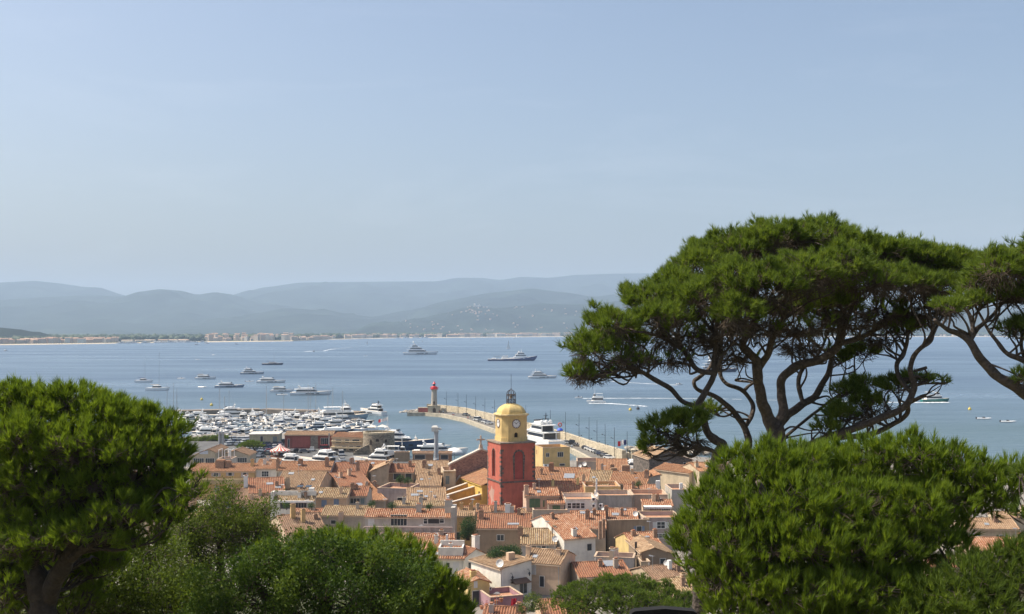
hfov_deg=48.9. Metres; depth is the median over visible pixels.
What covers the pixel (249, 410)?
breakwater
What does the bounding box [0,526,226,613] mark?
shrub
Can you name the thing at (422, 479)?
town house
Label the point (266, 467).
town house
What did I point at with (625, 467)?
town house
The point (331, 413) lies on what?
motor yacht
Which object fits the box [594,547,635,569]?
town house
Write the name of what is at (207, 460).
window
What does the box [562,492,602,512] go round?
town house
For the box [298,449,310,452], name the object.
parked car
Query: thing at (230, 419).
motor yacht
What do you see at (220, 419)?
motor yacht
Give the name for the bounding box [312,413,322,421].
motor yacht
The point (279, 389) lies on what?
trawler yacht
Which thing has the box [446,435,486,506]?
church
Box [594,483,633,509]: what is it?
town house
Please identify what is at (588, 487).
town house
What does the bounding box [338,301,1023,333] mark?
village hill
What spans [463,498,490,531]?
town house
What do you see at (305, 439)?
boathouse
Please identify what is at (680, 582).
town house
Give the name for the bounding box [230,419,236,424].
motor yacht
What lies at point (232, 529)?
olive tree
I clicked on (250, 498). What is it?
town house
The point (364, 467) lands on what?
town house
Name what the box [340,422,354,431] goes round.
motor yacht
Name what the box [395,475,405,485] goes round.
potted plant
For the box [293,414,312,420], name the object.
motor yacht
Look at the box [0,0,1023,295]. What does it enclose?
sky
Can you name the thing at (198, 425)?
motor yacht
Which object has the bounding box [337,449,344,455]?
parked van
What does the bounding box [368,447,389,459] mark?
window
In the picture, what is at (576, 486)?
town house
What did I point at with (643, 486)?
town house
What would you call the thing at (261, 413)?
motor yacht
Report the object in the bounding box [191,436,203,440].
stone pine
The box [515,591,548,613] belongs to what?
garden shrub
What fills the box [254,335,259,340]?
house
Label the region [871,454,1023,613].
pine bush
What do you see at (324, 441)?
window
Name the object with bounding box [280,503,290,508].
window
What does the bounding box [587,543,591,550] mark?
window
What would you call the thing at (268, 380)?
motor yacht
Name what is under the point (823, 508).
pine bush
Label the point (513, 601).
hanging cloth
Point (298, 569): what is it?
broadleaf tree
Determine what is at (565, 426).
lamp post
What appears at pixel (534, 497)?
town house
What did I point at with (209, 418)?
motor yacht
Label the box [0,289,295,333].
mountain spur
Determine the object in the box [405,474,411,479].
window
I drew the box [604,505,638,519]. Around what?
town house
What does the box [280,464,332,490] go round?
town house
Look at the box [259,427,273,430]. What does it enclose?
day boat
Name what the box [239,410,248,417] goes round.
motor yacht
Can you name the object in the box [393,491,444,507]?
town house
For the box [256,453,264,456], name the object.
parked car
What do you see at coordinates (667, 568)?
town house
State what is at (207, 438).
stone pine
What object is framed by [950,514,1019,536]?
town house
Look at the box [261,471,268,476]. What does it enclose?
window
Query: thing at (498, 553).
garden tree
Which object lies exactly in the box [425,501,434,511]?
potted plant
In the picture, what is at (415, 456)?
window
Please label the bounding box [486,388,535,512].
bell tower
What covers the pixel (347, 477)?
town house
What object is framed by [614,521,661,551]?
town house
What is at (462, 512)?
town house
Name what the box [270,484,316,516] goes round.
town house
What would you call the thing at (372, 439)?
fort tower
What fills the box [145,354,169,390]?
sailing yacht
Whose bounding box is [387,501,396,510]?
potted plant
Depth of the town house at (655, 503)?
234.19 m
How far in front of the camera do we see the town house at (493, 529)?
213.33 m
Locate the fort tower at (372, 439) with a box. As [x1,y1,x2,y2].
[353,430,394,454]
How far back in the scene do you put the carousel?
382.69 m
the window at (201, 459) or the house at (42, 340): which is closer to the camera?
the window at (201, 459)
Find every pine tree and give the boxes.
[0,371,211,613]
[240,519,478,613]
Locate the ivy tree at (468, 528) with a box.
[458,511,477,540]
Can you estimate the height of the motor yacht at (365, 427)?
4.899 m
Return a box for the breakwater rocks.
[399,409,711,455]
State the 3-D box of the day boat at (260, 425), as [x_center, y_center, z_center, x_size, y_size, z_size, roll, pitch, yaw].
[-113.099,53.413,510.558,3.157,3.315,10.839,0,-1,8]
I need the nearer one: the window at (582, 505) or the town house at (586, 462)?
the window at (582, 505)
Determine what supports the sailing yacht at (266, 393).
on the sea
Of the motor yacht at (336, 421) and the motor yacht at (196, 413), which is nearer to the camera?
the motor yacht at (336, 421)
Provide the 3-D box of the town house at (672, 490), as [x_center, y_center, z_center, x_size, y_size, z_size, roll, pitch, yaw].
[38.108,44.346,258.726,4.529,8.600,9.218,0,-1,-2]
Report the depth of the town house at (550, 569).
185.52 m
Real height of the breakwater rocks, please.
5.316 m
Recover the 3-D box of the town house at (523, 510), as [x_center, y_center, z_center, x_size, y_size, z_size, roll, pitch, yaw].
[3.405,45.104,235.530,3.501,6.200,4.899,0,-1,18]
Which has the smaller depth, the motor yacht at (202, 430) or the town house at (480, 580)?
the town house at (480, 580)
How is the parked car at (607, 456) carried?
on the jetty road
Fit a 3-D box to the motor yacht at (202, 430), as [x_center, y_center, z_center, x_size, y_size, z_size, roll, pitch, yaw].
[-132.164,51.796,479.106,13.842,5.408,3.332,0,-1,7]
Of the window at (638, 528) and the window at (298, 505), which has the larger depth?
the window at (298, 505)
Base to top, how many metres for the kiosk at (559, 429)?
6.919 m
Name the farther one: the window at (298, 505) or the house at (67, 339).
the house at (67, 339)
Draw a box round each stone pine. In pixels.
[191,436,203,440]
[200,435,217,440]
[211,434,229,440]
[235,439,265,453]
[547,571,692,613]
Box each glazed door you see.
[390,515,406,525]
[519,583,526,593]
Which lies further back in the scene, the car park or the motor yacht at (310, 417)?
the motor yacht at (310, 417)
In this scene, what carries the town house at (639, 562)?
on the ground at (572, 464)
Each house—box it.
[0,338,8,343]
[17,339,23,343]
[37,338,45,342]
[65,337,69,342]
[77,338,85,342]
[86,339,93,342]
[94,338,102,342]
[136,521,153,536]
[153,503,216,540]
[191,459,257,499]
[208,334,212,340]
[215,487,263,515]
[217,448,236,462]
[234,493,270,520]
[243,475,284,498]
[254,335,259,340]
[254,456,282,476]
[261,334,265,340]
[269,335,273,340]
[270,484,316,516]
[271,503,324,542]
[276,456,334,475]
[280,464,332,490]
[296,500,322,518]
[309,477,351,510]
[320,501,376,535]
[329,462,369,486]
[332,456,370,480]
[349,482,372,504]
[355,457,385,481]
[358,475,387,507]
[362,496,456,539]
[369,458,393,485]
[377,482,419,507]
[389,458,415,482]
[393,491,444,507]
[394,525,454,560]
[406,478,446,500]
[412,458,448,482]
[416,467,442,486]
[422,533,456,551]
[433,540,466,575]
[437,534,484,568]
[441,466,455,488]
[446,334,458,336]
[457,499,475,545]
[457,567,491,605]
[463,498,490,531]
[468,550,533,596]
[476,507,531,553]
[479,586,523,608]
[480,500,515,512]
[482,592,527,613]
[517,521,557,555]
[521,508,532,515]
[522,482,559,511]
[525,539,576,595]
[529,512,596,560]
[532,508,566,518]
[534,598,582,613]
[535,462,590,480]
[535,474,585,492]
[546,491,564,509]
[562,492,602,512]
[570,507,606,552]
[570,549,631,590]
[576,458,595,469]
[577,465,612,485]
[582,478,620,493]
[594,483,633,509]
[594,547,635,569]
[596,458,627,470]
[598,515,649,551]
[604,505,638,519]
[608,469,650,489]
[610,465,629,470]
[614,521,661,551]
[623,477,659,489]
[625,533,675,564]
[629,489,667,510]
[630,555,686,591]
[636,556,650,566]
[638,511,677,549]
[641,488,673,510]
[643,469,661,488]
[653,462,692,497]
[656,572,692,605]
[665,483,690,511]
[681,458,715,492]
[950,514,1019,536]
[960,528,1021,571]
[987,504,1023,531]
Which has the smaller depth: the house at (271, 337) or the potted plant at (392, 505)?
the potted plant at (392, 505)
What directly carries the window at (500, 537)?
in the town house at (493, 529)
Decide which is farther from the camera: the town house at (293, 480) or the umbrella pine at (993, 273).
the town house at (293, 480)
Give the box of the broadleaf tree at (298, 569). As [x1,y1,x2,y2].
[173,515,441,613]
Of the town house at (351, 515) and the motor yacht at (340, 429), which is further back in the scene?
the motor yacht at (340, 429)
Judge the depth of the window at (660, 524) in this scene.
222.51 m
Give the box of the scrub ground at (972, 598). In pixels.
[762,588,1023,613]
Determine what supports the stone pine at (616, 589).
on the hillside
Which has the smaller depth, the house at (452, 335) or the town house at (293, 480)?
the town house at (293, 480)
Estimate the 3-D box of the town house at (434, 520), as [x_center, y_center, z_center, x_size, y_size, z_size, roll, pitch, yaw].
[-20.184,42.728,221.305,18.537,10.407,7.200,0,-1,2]
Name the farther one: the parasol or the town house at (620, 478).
the parasol
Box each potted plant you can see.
[308,502,315,509]
[367,500,375,507]
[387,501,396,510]
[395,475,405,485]
[402,477,412,485]
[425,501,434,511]
[634,480,641,487]
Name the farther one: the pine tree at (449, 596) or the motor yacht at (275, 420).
the motor yacht at (275, 420)
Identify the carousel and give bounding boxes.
[270,444,289,457]
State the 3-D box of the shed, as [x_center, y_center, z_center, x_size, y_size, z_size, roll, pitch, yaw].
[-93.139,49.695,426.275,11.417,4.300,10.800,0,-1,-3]
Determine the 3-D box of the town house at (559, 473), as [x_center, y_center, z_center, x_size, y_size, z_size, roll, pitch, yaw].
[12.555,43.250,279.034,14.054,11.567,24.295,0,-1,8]
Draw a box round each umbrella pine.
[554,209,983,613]
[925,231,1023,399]
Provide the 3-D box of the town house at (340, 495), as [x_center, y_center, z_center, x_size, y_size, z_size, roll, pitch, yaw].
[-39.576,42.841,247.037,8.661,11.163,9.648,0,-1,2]
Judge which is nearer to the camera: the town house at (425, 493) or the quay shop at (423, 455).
the town house at (425, 493)
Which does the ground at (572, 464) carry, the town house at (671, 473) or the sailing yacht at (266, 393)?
the town house at (671, 473)
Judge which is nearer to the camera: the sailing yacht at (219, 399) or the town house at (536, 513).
the town house at (536, 513)
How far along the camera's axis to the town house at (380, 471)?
283.92 m
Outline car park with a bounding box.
[181,439,411,466]
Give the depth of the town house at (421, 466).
298.64 m
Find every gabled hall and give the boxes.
[190,444,228,463]
[225,447,256,462]
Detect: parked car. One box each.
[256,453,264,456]
[290,448,299,452]
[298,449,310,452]
[603,454,615,457]
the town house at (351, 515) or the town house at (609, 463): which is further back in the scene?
the town house at (609, 463)
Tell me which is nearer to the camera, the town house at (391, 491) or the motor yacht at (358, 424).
the town house at (391, 491)
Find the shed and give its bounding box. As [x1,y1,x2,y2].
[248,431,282,444]
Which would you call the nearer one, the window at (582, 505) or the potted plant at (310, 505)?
the potted plant at (310, 505)
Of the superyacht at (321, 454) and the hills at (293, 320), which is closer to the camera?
the superyacht at (321, 454)
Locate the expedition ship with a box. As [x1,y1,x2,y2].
[488,351,536,360]
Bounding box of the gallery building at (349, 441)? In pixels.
[330,432,362,451]
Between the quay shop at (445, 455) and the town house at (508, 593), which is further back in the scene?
the quay shop at (445, 455)
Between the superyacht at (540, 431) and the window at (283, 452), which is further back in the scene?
the superyacht at (540, 431)
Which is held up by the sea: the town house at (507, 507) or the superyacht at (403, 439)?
the superyacht at (403, 439)
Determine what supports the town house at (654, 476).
on the ground at (572, 464)
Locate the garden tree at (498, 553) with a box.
[485,542,521,558]
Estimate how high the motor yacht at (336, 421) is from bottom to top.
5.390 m
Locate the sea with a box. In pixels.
[0,337,1023,462]
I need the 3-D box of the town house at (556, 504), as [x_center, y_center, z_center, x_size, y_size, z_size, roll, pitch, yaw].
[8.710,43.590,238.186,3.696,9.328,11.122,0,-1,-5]
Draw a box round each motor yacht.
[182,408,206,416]
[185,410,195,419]
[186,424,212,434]
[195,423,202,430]
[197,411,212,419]
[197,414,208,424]
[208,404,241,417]
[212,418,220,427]
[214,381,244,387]
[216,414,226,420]
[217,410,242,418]
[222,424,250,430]
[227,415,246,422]
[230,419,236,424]
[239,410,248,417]
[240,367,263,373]
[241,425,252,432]
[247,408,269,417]
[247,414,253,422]
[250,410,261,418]
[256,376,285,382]
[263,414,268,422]
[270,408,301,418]
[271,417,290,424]
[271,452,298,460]
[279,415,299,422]
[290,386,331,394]
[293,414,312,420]
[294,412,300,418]
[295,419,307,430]
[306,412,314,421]
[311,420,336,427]
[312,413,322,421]
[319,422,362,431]
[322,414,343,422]
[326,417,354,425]
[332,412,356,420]
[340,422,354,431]
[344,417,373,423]
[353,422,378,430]
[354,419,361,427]
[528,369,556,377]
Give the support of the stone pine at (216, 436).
on the car park
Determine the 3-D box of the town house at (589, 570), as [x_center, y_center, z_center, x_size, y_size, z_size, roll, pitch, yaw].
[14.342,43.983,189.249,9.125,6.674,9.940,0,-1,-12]
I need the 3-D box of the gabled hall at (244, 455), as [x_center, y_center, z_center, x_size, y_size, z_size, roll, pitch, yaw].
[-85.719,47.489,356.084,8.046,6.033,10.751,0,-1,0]
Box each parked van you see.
[319,445,331,448]
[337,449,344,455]
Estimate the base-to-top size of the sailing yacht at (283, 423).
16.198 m
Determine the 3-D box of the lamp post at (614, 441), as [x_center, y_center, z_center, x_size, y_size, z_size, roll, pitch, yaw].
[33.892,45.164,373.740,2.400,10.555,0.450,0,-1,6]
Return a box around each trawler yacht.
[195,374,215,378]
[212,427,220,432]
[232,427,241,432]
[270,386,293,391]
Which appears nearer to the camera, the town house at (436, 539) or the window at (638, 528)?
the town house at (436, 539)
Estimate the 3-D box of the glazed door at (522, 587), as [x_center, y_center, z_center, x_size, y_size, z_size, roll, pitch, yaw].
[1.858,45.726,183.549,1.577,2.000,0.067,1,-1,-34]
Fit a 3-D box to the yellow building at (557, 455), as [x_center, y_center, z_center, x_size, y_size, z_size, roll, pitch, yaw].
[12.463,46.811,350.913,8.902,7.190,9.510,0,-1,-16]
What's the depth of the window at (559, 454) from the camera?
347.17 m
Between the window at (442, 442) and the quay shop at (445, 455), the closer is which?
the quay shop at (445, 455)
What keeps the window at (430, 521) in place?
in the town house at (434, 520)
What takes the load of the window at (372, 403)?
in the superyacht at (374, 409)
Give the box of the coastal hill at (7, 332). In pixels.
[0,328,48,336]
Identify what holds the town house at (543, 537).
on the ground at (572, 464)
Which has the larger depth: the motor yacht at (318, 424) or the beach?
the beach
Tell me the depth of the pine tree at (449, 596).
32.57 m
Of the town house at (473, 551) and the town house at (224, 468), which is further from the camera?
the town house at (224, 468)
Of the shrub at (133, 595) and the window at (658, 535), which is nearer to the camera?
the shrub at (133, 595)
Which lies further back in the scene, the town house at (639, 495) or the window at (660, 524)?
the town house at (639, 495)
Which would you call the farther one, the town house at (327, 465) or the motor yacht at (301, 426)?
the motor yacht at (301, 426)
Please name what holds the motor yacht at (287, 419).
on the sea
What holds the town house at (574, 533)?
on the ground at (572, 464)
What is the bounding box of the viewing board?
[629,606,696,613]
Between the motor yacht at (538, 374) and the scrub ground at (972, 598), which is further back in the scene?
the motor yacht at (538, 374)
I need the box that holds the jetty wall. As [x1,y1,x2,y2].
[427,404,630,461]
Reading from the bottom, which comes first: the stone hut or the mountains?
the stone hut
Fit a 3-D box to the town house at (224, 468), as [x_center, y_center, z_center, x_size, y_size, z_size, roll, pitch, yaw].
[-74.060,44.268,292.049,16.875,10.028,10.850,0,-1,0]
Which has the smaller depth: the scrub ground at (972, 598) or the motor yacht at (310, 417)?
the scrub ground at (972, 598)
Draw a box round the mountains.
[0,272,1023,316]
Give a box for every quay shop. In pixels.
[412,450,433,459]
[438,451,452,461]
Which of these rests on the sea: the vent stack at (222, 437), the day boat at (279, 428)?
the day boat at (279, 428)
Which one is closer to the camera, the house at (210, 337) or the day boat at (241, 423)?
the day boat at (241, 423)
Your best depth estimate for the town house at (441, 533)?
213.33 m
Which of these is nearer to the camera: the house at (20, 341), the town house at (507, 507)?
the town house at (507, 507)
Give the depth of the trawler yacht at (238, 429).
471.73 m
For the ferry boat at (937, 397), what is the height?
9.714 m
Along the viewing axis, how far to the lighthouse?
579.60 m
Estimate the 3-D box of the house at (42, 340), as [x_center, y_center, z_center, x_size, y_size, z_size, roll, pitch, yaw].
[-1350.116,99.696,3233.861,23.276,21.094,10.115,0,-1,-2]
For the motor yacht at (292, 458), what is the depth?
370.96 m
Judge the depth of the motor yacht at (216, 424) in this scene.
505.75 m
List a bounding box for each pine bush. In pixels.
[662,419,1023,613]
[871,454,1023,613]
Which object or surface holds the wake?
on the sea
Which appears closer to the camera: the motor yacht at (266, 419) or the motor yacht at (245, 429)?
the motor yacht at (245, 429)
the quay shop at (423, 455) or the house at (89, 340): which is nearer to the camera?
the quay shop at (423, 455)
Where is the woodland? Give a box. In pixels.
[0,332,1019,341]
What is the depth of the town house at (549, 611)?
167.35 m
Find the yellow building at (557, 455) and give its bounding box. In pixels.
[535,444,569,466]
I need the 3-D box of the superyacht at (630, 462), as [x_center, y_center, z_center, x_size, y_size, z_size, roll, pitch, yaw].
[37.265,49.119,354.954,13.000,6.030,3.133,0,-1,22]
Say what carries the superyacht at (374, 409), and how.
on the sea
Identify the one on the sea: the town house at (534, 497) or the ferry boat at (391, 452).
the ferry boat at (391, 452)
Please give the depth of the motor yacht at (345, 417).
539.75 m
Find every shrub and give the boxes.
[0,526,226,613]
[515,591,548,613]
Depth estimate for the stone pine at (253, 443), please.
383.16 m
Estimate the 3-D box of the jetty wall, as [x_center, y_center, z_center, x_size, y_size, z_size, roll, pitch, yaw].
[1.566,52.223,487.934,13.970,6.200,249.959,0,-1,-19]
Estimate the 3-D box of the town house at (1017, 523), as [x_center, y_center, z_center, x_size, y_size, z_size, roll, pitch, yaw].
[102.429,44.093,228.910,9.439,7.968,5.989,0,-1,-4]
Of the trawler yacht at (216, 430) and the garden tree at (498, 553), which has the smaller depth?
the garden tree at (498, 553)
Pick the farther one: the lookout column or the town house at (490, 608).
the lookout column
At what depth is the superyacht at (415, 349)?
1936.84 m
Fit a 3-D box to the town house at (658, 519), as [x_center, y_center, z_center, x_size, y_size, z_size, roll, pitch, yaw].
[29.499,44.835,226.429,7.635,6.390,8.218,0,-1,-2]
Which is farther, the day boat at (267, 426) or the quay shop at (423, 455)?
the day boat at (267, 426)
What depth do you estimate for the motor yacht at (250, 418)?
535.60 m
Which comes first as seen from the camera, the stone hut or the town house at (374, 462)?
the town house at (374, 462)
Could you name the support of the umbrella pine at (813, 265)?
on the hillside
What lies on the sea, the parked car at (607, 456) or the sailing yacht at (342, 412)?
the sailing yacht at (342, 412)
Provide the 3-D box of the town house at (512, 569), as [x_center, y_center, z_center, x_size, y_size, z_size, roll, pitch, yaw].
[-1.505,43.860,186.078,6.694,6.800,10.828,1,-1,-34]
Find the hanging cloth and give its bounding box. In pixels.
[511,598,516,605]
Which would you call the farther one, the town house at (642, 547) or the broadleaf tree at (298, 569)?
the town house at (642, 547)
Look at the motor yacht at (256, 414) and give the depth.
552.72 m
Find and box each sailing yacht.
[134,368,152,381]
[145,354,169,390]
[217,386,221,416]
[219,396,229,432]
[262,352,282,364]
[265,383,267,415]
[277,392,289,425]
[331,391,355,426]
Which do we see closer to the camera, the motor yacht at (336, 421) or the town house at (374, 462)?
the town house at (374, 462)
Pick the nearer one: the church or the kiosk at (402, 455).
the church
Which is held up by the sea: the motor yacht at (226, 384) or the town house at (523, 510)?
the motor yacht at (226, 384)
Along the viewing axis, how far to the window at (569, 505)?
233.19 m
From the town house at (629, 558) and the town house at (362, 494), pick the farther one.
the town house at (362, 494)
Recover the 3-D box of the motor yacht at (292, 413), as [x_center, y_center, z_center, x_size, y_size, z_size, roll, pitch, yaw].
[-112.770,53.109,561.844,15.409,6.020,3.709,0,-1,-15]
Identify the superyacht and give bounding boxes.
[298,448,340,462]
[354,444,394,461]
[360,401,386,415]
[384,423,433,449]
[403,341,437,354]
[412,438,467,455]
[527,414,564,444]
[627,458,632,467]
[702,357,736,371]
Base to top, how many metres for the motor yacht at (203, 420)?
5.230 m
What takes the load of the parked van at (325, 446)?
on the car park
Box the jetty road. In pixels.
[415,411,602,457]
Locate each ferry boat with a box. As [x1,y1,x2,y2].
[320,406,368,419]
[386,446,412,459]
[586,393,605,402]
[920,392,948,401]
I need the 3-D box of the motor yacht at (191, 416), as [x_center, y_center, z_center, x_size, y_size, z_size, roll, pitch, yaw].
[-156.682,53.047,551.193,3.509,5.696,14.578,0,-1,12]
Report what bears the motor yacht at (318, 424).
on the sea
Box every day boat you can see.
[237,421,248,424]
[258,421,266,428]
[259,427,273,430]
[261,424,273,428]
[273,425,284,430]
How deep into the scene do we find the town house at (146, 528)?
233.10 m
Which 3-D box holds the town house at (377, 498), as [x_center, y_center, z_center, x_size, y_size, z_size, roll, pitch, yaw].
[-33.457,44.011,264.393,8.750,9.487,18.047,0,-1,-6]
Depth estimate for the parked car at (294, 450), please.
396.18 m
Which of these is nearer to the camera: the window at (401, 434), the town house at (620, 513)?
the town house at (620, 513)
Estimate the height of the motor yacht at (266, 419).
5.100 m
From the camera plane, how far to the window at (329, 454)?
364.27 m
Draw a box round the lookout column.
[431,425,440,459]
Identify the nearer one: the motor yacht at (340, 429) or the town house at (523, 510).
the town house at (523, 510)
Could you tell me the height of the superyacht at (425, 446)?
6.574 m
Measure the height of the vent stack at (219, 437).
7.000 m
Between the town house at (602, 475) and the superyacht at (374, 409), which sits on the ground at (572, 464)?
the town house at (602, 475)
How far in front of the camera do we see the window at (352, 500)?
246.24 m
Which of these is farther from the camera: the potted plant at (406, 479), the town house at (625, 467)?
the town house at (625, 467)
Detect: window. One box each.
[193,458,203,462]
[205,458,214,462]
[217,406,238,413]
[237,457,246,462]
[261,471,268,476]
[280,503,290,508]
[283,452,296,459]
[295,503,306,507]
[312,448,334,460]
[321,438,327,444]
[350,498,359,503]
[368,403,382,410]
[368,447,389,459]
[394,429,411,440]
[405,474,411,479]
[414,455,424,458]
[421,442,447,448]
[428,517,439,523]
[497,534,503,540]
[527,419,555,438]
[539,575,544,586]
[557,452,563,456]
[567,503,571,508]
[580,503,584,508]
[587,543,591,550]
[636,526,641,530]
[657,521,664,528]
[657,533,664,537]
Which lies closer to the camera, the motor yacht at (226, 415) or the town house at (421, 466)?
the town house at (421, 466)
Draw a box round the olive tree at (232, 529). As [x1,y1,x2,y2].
[119,475,289,611]
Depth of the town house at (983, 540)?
204.02 m
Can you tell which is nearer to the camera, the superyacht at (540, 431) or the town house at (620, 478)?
the town house at (620, 478)
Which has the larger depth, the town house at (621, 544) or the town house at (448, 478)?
the town house at (448, 478)
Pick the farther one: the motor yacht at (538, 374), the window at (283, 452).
the motor yacht at (538, 374)
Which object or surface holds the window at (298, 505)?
in the town house at (297, 498)
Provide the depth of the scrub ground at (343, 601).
178.95 m
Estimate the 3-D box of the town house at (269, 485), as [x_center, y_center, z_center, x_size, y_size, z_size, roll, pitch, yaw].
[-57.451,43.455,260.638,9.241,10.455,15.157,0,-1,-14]
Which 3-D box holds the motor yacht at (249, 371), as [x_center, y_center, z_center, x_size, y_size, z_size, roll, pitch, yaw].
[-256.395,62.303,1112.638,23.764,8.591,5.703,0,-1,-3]
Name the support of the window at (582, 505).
in the town house at (580, 501)
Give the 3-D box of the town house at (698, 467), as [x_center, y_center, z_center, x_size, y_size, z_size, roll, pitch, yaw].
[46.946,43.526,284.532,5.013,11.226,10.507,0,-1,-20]
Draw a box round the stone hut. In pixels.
[418,407,427,411]
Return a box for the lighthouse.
[428,381,445,412]
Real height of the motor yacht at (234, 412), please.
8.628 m
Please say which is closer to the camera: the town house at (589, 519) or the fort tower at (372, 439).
the town house at (589, 519)
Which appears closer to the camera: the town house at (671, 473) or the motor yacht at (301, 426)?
the town house at (671, 473)
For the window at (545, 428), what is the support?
in the superyacht at (540, 431)
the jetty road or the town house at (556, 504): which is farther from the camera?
the jetty road
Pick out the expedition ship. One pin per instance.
(520, 356)
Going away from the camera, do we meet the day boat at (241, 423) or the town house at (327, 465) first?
the town house at (327, 465)
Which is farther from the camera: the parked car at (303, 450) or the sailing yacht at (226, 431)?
the sailing yacht at (226, 431)
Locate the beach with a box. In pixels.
[0,336,1019,344]
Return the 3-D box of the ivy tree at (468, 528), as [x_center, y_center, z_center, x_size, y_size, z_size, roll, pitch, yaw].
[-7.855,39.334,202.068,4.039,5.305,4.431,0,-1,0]
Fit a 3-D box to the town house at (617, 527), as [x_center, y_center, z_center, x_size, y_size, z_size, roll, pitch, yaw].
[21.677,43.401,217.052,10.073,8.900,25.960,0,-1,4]
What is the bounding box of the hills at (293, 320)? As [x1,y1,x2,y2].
[84,289,922,333]
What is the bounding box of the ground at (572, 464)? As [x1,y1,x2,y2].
[30,433,1023,613]
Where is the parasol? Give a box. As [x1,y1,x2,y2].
[448,448,462,458]
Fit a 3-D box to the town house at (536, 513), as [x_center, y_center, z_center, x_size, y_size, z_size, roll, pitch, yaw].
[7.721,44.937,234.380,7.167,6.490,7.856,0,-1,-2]
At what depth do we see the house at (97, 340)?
3375.00 m
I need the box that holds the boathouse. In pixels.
[284,430,336,448]
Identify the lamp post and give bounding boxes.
[563,412,566,439]
[611,427,617,455]
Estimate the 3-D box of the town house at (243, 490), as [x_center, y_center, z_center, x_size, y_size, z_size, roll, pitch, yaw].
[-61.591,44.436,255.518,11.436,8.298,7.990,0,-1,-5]
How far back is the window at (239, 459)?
351.09 m
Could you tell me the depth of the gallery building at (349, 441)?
399.39 m
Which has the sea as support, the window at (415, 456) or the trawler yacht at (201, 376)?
the trawler yacht at (201, 376)
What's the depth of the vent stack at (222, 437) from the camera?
400.36 m
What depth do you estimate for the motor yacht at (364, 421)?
528.62 m
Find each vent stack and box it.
[218,432,220,443]
[221,432,224,444]
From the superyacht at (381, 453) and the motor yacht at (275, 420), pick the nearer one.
the superyacht at (381, 453)
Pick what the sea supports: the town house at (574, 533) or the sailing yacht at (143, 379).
the sailing yacht at (143, 379)
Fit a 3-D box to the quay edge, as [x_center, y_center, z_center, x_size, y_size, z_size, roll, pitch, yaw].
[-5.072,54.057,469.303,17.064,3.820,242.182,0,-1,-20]
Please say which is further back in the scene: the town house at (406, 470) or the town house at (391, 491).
the town house at (406, 470)
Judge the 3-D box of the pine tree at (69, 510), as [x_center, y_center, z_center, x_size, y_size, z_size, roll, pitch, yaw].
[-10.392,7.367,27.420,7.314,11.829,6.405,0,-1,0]
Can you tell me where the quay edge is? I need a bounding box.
[407,412,591,457]
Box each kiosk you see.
[394,451,409,461]
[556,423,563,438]
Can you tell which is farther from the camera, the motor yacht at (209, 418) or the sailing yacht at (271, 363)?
the sailing yacht at (271, 363)
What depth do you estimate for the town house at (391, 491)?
258.72 m
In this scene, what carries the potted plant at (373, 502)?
on the town house at (434, 520)
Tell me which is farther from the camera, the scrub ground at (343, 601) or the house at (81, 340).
the house at (81, 340)
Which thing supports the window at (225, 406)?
in the motor yacht at (234, 412)
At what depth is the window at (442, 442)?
399.00 m
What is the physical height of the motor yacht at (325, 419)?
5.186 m
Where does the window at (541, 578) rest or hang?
in the town house at (550, 569)
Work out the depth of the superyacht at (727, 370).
1162.60 m
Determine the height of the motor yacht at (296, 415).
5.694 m
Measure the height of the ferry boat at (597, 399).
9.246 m
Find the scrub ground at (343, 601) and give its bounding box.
[0,587,392,613]
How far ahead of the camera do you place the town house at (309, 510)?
237.49 m
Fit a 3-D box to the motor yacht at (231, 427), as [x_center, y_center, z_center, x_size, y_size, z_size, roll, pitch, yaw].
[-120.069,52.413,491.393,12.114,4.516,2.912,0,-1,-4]
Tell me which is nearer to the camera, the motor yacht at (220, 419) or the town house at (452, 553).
the town house at (452, 553)
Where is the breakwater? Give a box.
[174,408,364,415]

